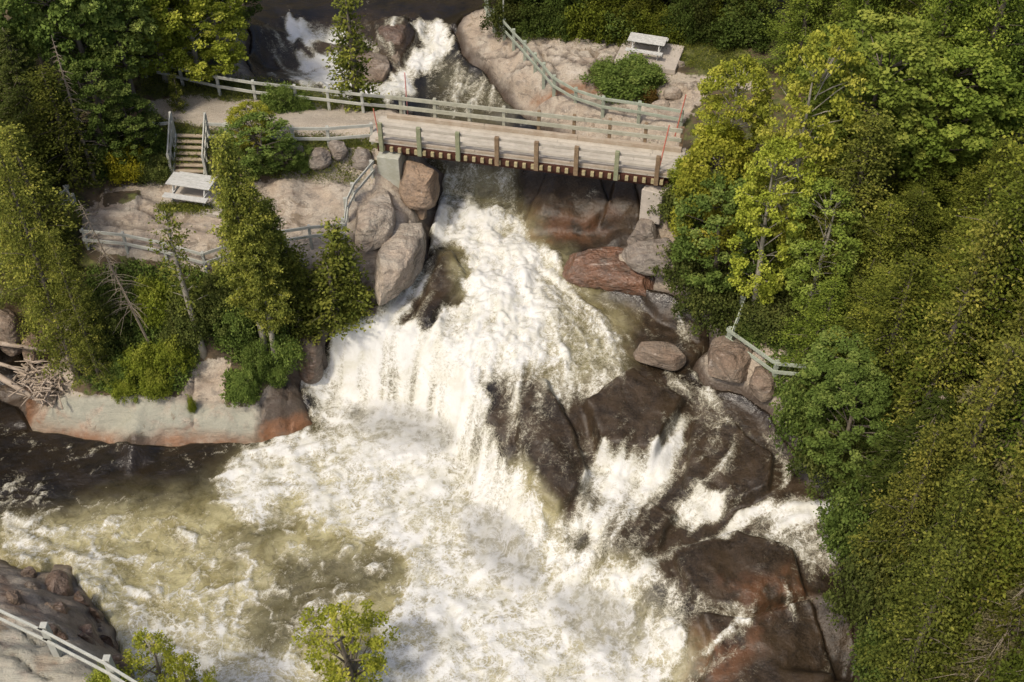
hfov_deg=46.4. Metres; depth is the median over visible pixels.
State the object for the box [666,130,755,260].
leafy tree
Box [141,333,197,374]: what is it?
shrub
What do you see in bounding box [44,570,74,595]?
boulder
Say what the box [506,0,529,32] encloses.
shrub
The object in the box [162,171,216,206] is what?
picnic table
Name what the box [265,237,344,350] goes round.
cedar tree
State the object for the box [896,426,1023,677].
cedar tree
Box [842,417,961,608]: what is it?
cedar tree
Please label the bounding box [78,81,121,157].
dead tree
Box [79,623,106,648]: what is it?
boulder
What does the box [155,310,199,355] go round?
shrub
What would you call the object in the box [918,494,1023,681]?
cedar tree
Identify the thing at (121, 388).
shrub
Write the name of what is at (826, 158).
cedar tree
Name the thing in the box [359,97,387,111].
shrub
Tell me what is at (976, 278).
cedar tree
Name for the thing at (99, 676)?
shrub
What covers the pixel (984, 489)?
cedar tree
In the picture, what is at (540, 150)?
footbridge
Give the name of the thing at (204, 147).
staircase
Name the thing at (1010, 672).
cedar tree
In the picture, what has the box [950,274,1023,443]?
cedar tree
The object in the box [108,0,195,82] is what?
leafy tree
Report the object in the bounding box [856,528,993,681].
cedar tree
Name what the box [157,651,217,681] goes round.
leafy tree
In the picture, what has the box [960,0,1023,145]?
leafy tree
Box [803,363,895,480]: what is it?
leafy tree
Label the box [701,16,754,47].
shrub
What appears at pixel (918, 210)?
cedar tree
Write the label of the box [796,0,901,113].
cedar tree
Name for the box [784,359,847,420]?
shrub
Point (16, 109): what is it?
spruce tree
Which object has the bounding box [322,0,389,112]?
cedar tree
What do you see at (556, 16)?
shrub
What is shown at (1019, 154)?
cedar tree
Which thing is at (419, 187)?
boulder
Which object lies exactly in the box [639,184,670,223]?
concrete abutment
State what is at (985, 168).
cedar tree
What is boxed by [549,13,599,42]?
shrub
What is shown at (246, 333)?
shrub
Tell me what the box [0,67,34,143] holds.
spruce tree
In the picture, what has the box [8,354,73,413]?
driftwood pile
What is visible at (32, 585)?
boulder
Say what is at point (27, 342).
boulder
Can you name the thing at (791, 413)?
shrub
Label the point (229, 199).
cedar tree
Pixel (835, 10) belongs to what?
cedar tree
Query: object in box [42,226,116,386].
cedar tree
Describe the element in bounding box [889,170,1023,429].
cedar tree
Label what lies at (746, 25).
shrub
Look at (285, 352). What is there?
shrub
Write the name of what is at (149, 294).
shrub
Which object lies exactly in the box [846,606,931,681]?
shrub
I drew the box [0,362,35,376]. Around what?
driftwood log
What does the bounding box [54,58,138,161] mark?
leafy tree
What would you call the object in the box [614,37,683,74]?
table pad
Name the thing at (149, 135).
leafy tree
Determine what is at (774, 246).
cedar tree
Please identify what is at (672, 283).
shrub
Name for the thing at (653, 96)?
shrub
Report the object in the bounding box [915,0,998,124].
cedar tree
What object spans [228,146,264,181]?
leafy tree
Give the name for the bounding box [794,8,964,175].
leafy tree
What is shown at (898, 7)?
cedar tree
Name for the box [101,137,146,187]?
shrub
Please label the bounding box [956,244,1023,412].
cedar tree
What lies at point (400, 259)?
boulder
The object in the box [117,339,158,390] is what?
shrub
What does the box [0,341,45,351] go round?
driftwood log
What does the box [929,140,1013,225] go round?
cedar tree
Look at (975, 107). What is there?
leafy tree
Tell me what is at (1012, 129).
cedar tree
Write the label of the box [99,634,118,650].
boulder
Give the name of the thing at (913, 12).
cedar tree
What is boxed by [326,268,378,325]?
cedar tree
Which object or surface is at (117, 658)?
boulder
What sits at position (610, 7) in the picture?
shrub
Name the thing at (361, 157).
boulder
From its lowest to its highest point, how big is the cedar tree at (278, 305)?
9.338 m
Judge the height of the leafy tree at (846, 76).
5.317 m
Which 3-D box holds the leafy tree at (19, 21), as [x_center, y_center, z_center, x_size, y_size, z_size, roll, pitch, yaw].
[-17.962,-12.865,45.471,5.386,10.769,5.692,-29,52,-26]
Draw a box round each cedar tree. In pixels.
[0,91,54,225]
[0,121,97,309]
[0,123,51,283]
[0,141,99,396]
[0,166,74,344]
[15,60,112,198]
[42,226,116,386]
[163,72,188,113]
[205,130,290,352]
[230,174,300,362]
[255,197,307,334]
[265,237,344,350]
[292,252,370,342]
[314,216,374,323]
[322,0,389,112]
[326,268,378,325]
[603,0,670,21]
[716,0,794,22]
[746,195,844,291]
[749,0,839,80]
[762,275,852,368]
[764,101,904,302]
[779,0,842,41]
[785,0,888,81]
[792,0,907,32]
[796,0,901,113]
[801,115,857,198]
[817,247,945,412]
[817,260,915,368]
[824,195,918,308]
[829,127,889,227]
[831,390,957,567]
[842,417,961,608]
[848,451,997,681]
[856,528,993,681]
[867,451,1000,591]
[870,179,943,292]
[872,0,942,125]
[874,0,994,193]
[878,156,957,252]
[880,0,938,32]
[881,199,1023,438]
[882,0,915,29]
[883,332,1023,553]
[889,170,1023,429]
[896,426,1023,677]
[910,210,987,336]
[912,109,1023,410]
[913,0,1023,213]
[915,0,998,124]
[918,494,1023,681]
[921,578,1023,681]
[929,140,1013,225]
[931,135,1019,254]
[940,531,1023,681]
[945,336,1023,519]
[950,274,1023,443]
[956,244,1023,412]
[980,619,1023,681]
[1001,32,1023,141]
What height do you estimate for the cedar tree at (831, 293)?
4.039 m
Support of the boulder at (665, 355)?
on the terrain at (298, 202)
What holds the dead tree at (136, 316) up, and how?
on the terrain at (298, 202)
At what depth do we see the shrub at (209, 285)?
44.55 m
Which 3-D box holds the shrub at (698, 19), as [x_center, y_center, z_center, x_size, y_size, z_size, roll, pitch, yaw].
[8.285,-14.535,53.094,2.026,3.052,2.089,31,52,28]
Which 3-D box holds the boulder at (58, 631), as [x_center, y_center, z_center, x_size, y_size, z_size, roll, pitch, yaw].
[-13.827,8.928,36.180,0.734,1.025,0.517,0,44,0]
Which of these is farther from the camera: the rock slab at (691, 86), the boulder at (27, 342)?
the rock slab at (691, 86)
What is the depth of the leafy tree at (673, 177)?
45.32 m
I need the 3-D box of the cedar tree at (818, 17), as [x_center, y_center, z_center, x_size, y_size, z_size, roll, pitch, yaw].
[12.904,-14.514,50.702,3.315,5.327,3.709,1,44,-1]
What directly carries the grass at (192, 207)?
on the terrain at (298, 202)
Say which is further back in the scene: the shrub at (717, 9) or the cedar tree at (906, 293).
the shrub at (717, 9)
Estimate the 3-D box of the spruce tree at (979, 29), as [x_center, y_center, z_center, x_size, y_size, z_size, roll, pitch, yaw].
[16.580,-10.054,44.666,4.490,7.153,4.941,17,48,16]
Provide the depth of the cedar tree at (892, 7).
48.10 m
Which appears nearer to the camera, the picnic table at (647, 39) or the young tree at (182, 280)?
the young tree at (182, 280)
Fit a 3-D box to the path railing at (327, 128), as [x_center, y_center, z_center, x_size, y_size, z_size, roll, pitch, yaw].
[-8.501,-8.098,47.788,5.976,1.424,0.551,-2,44,-2]
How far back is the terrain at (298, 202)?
46.44 m
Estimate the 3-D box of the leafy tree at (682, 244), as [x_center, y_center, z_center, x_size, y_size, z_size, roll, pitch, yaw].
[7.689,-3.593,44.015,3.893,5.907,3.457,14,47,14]
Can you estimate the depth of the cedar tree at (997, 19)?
40.01 m
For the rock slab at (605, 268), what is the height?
1.163 m
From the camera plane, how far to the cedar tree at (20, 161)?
43.46 m
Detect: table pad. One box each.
[162,185,222,217]
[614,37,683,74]
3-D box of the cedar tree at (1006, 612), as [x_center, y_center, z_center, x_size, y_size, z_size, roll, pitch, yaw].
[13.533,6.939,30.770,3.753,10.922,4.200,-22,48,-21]
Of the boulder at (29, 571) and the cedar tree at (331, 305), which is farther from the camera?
the cedar tree at (331, 305)
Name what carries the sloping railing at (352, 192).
on the terrain at (298, 202)
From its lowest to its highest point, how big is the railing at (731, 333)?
2.002 m
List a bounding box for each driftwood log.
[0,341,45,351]
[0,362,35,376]
[0,373,45,405]
[17,370,36,381]
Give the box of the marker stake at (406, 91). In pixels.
[404,72,407,114]
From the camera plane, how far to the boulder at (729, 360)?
43.77 m
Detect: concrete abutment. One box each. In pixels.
[377,150,404,187]
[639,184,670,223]
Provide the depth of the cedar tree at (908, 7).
46.79 m
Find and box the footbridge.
[369,94,684,186]
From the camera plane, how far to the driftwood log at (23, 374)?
46.32 m
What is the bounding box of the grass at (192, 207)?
[135,31,770,216]
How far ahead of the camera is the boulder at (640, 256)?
46.22 m
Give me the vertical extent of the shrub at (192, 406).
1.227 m
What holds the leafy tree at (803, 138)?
on the terrain at (298, 202)
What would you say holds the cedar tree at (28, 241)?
on the terrain at (298, 202)
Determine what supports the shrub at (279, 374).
on the terrain at (298, 202)
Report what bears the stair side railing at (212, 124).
on the terrain at (298, 202)
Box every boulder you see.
[0,309,27,356]
[6,590,25,604]
[21,332,38,360]
[21,566,37,577]
[24,580,41,589]
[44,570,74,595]
[49,623,68,641]
[53,601,70,613]
[74,591,93,607]
[78,632,96,645]
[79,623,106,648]
[88,607,103,620]
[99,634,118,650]
[112,653,132,674]
[294,145,305,157]
[296,335,323,383]
[308,147,331,169]
[328,140,347,160]
[351,148,373,170]
[355,188,396,251]
[356,52,390,81]
[374,223,425,305]
[378,24,405,44]
[391,51,398,63]
[399,160,439,209]
[415,210,426,219]
[622,237,680,275]
[627,218,660,244]
[633,341,685,370]
[708,336,752,383]
[749,365,774,401]
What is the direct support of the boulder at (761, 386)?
on the terrain at (298, 202)
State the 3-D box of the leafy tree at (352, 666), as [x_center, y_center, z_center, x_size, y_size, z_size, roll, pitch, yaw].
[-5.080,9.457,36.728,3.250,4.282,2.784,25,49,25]
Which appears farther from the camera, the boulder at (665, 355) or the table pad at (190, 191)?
the table pad at (190, 191)
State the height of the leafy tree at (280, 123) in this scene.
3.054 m
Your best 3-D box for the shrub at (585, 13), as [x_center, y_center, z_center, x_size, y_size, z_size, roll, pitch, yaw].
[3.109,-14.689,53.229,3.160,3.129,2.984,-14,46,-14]
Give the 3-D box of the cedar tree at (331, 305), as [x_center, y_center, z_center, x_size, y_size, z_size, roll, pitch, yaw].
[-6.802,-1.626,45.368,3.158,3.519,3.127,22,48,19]
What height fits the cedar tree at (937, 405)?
6.308 m
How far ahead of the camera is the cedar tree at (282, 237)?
43.42 m
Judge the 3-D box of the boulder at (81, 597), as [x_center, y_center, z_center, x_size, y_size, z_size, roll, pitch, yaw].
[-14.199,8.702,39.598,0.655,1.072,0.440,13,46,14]
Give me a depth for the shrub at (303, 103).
49.73 m
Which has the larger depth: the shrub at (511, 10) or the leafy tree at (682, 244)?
the shrub at (511, 10)
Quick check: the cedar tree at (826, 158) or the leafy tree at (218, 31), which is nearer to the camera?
the cedar tree at (826, 158)
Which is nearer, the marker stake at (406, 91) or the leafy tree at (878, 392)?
the leafy tree at (878, 392)
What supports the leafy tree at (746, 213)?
on the terrain at (298, 202)
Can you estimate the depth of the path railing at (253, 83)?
49.65 m
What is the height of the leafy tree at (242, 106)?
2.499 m
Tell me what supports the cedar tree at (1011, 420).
on the terrain at (298, 202)
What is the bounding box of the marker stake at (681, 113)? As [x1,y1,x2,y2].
[674,94,686,135]
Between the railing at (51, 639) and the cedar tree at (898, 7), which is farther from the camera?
the cedar tree at (898, 7)
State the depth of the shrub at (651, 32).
53.20 m
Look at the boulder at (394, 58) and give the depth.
55.52 m
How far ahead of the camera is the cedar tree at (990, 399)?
33.08 m
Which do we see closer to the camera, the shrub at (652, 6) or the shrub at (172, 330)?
the shrub at (172, 330)
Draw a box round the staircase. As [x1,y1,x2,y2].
[166,111,210,174]
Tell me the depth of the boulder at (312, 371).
46.31 m
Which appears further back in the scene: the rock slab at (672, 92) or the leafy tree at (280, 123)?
the rock slab at (672, 92)
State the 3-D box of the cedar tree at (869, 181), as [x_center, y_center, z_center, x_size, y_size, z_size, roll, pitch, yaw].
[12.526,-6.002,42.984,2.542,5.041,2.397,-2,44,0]
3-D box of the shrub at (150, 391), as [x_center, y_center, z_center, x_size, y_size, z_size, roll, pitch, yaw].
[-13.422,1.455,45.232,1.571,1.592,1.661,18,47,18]
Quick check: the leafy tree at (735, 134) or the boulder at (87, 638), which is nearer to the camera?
the boulder at (87, 638)
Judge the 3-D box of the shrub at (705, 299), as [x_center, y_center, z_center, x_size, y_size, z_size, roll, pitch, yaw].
[7.577,-1.857,45.415,3.131,3.483,3.228,-5,46,-6]
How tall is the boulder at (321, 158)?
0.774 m
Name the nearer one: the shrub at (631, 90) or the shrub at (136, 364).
the shrub at (136, 364)
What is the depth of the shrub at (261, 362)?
45.28 m
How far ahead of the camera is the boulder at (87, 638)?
37.15 m
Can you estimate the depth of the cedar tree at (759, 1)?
51.93 m
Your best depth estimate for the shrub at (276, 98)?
49.28 m
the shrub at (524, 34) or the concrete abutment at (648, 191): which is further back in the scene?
the shrub at (524, 34)
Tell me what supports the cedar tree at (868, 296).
on the terrain at (298, 202)
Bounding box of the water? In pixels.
[0,0,857,681]
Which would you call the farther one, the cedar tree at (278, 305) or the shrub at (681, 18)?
the shrub at (681, 18)
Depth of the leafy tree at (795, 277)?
40.55 m
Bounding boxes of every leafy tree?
[0,0,87,104]
[0,3,47,80]
[5,0,130,108]
[44,0,163,111]
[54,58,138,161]
[99,92,161,163]
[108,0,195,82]
[121,626,191,681]
[124,0,217,41]
[144,0,248,86]
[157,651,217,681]
[171,0,250,78]
[188,0,263,40]
[215,110,296,175]
[224,100,275,153]
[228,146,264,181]
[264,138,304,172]
[289,599,400,681]
[540,0,597,14]
[665,154,702,215]
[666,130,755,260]
[669,168,772,294]
[687,118,746,215]
[690,54,775,188]
[724,136,823,319]
[743,24,868,273]
[782,176,864,321]
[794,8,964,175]
[798,325,907,421]
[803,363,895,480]
[807,36,901,147]
[854,23,1023,179]
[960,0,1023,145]
[996,0,1023,58]
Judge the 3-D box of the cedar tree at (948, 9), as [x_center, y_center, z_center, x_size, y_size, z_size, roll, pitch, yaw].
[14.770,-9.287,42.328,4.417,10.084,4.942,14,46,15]
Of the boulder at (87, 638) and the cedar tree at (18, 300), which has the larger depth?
the cedar tree at (18, 300)
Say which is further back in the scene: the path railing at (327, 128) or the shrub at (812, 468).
the path railing at (327, 128)
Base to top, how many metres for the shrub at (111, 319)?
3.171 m
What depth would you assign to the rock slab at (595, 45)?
53.09 m
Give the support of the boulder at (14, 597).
on the terrain at (298, 202)
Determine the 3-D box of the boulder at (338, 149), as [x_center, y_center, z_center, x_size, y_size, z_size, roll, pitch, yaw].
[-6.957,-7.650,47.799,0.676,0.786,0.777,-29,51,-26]
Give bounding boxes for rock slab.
[541,44,551,48]
[562,246,654,296]
[591,42,606,51]
[597,51,616,60]
[652,99,669,109]
[663,86,681,99]
[678,60,684,66]
[687,82,698,90]
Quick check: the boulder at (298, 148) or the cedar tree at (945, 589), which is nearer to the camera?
the cedar tree at (945, 589)
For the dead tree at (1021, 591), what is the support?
on the terrain at (298, 202)
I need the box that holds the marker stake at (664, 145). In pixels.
[660,125,669,165]
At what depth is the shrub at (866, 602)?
36.97 m
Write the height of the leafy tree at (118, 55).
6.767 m
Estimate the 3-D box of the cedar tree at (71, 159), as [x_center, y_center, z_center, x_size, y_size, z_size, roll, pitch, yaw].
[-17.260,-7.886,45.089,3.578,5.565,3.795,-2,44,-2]
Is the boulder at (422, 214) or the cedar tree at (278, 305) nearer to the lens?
the cedar tree at (278, 305)
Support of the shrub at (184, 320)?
on the terrain at (298, 202)
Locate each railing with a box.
[0,609,136,681]
[59,185,79,212]
[79,222,345,272]
[140,56,405,113]
[152,120,174,141]
[202,122,226,141]
[222,122,373,147]
[340,160,374,235]
[484,0,683,125]
[725,296,823,379]
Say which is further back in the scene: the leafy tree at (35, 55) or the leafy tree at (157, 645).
the leafy tree at (35, 55)
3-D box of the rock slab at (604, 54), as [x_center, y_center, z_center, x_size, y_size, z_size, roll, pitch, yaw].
[4.244,-12.577,52.786,1.005,0.418,0.429,0,44,0]
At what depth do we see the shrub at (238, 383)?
44.97 m
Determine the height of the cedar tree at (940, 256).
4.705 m
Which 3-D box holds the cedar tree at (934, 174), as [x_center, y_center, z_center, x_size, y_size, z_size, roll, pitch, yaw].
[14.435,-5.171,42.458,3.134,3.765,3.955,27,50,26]
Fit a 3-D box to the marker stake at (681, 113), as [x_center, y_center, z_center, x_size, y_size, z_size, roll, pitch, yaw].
[6.666,-8.917,47.285,0.300,1.941,0.054,0,44,0]
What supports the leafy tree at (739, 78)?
on the terrain at (298, 202)
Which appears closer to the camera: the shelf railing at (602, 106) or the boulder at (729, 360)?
the boulder at (729, 360)
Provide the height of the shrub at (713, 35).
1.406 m
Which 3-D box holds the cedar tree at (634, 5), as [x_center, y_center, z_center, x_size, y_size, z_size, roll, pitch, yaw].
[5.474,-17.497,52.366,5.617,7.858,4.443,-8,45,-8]
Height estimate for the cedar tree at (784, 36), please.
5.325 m
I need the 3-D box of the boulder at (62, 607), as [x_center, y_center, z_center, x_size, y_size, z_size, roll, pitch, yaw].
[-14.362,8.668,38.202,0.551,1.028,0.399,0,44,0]
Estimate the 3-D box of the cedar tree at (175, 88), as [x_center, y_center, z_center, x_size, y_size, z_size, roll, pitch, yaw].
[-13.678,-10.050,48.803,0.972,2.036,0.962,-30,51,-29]
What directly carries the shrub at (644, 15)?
on the terrain at (298, 202)
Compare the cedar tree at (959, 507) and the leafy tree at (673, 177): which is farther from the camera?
the leafy tree at (673, 177)
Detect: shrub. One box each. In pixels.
[77,288,135,356]
[82,662,128,681]
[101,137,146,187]
[101,371,141,403]
[102,349,138,392]
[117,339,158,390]
[127,270,177,331]
[134,145,179,185]
[135,362,176,401]
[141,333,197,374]
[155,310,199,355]
[165,268,224,351]
[181,270,247,337]
[186,394,197,413]
[211,291,258,354]
[226,366,260,408]
[236,335,278,388]
[259,79,299,114]
[266,324,307,372]
[266,362,289,388]
[286,144,313,173]
[287,89,317,113]
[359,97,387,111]
[479,0,530,41]
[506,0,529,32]
[510,4,549,42]
[514,0,566,37]
[534,0,583,42]
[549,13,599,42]
[551,0,617,47]
[568,0,625,48]
[577,48,669,104]
[586,0,648,43]
[586,56,632,93]
[598,2,652,46]
[622,0,659,30]
[623,57,665,89]
[631,0,667,32]
[637,86,659,103]
[638,12,676,38]
[643,4,692,43]
[647,181,715,232]
[648,230,728,299]
[658,0,707,45]
[671,255,749,339]
[674,0,718,42]
[695,13,750,52]
[700,0,727,34]
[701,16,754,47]
[711,0,783,53]
[728,277,805,345]
[767,363,848,476]
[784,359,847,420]
[785,417,876,504]
[813,467,882,571]
[816,534,918,641]
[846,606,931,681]
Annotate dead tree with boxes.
[51,35,108,181]
[75,200,170,343]
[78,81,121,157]
[925,557,1023,681]
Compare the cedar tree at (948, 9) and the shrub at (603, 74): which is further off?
the shrub at (603, 74)
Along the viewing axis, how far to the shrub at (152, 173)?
47.28 m
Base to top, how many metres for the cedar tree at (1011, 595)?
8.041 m
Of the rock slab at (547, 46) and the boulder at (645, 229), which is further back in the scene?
the rock slab at (547, 46)
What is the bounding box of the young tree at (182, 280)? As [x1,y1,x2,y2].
[147,207,213,359]
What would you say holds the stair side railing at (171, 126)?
on the terrain at (298, 202)
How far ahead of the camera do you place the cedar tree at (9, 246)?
45.77 m
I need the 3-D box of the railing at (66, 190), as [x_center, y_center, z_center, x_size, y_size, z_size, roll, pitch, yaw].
[-17.032,-5.351,46.115,0.546,1.376,0.503,0,44,0]
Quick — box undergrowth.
[77,130,1010,664]
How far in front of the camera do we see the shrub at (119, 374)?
45.29 m
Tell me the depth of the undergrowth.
45.42 m
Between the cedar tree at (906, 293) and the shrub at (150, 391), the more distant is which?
the shrub at (150, 391)
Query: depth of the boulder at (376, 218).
46.18 m
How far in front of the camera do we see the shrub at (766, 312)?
43.56 m
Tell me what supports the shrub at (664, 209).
on the terrain at (298, 202)
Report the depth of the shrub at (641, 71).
50.85 m
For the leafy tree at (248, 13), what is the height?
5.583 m
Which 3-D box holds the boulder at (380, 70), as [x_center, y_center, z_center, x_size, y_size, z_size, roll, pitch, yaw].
[-6.684,-12.838,55.607,2.282,0.750,2.238,14,46,14]
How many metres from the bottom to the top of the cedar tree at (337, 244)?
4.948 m
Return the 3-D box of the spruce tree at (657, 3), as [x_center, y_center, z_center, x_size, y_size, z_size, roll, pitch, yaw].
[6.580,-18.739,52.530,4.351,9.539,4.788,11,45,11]
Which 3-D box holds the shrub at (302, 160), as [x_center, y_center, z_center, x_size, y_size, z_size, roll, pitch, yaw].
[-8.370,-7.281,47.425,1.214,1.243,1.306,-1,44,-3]
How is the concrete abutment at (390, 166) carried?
on the terrain at (298, 202)
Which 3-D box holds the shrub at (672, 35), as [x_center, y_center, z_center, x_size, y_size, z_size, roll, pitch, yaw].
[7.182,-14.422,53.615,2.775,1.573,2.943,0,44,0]
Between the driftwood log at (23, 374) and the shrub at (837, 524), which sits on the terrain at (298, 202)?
the shrub at (837, 524)
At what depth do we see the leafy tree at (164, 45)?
48.55 m
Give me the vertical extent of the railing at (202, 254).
1.732 m
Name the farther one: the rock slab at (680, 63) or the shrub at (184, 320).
the rock slab at (680, 63)
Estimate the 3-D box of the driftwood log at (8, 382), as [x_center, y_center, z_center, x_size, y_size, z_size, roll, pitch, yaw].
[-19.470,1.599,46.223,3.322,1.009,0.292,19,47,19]
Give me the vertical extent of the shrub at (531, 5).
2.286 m
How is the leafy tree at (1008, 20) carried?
on the terrain at (298, 202)
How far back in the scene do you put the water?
42.93 m
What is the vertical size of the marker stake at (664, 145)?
2.066 m
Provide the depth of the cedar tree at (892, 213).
40.65 m
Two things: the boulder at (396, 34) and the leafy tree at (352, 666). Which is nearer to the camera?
the leafy tree at (352, 666)
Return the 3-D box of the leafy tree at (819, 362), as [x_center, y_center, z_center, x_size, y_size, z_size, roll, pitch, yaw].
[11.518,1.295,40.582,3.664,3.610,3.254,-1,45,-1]
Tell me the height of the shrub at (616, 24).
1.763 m
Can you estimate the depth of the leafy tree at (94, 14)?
44.46 m
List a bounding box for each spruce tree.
[0,27,79,170]
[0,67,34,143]
[85,0,168,53]
[622,0,672,12]
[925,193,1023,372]
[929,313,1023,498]
[939,2,990,169]
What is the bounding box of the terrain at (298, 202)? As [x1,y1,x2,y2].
[0,0,1023,681]
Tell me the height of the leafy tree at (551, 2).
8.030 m
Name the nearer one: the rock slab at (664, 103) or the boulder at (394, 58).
the rock slab at (664, 103)
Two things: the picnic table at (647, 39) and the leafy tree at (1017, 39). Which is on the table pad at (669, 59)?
the picnic table at (647, 39)
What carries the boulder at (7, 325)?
on the terrain at (298, 202)
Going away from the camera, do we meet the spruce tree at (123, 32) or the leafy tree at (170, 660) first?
the leafy tree at (170, 660)
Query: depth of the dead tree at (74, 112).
44.75 m
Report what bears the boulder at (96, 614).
on the terrain at (298, 202)
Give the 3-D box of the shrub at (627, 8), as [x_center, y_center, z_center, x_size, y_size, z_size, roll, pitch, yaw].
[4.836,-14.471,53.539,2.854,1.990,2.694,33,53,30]
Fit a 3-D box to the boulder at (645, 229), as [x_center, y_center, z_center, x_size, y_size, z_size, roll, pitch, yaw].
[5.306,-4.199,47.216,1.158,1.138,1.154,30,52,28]
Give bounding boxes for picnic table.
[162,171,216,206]
[625,32,668,59]
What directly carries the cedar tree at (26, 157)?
on the terrain at (298, 202)
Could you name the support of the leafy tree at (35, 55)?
on the terrain at (298, 202)
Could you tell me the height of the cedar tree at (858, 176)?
7.949 m

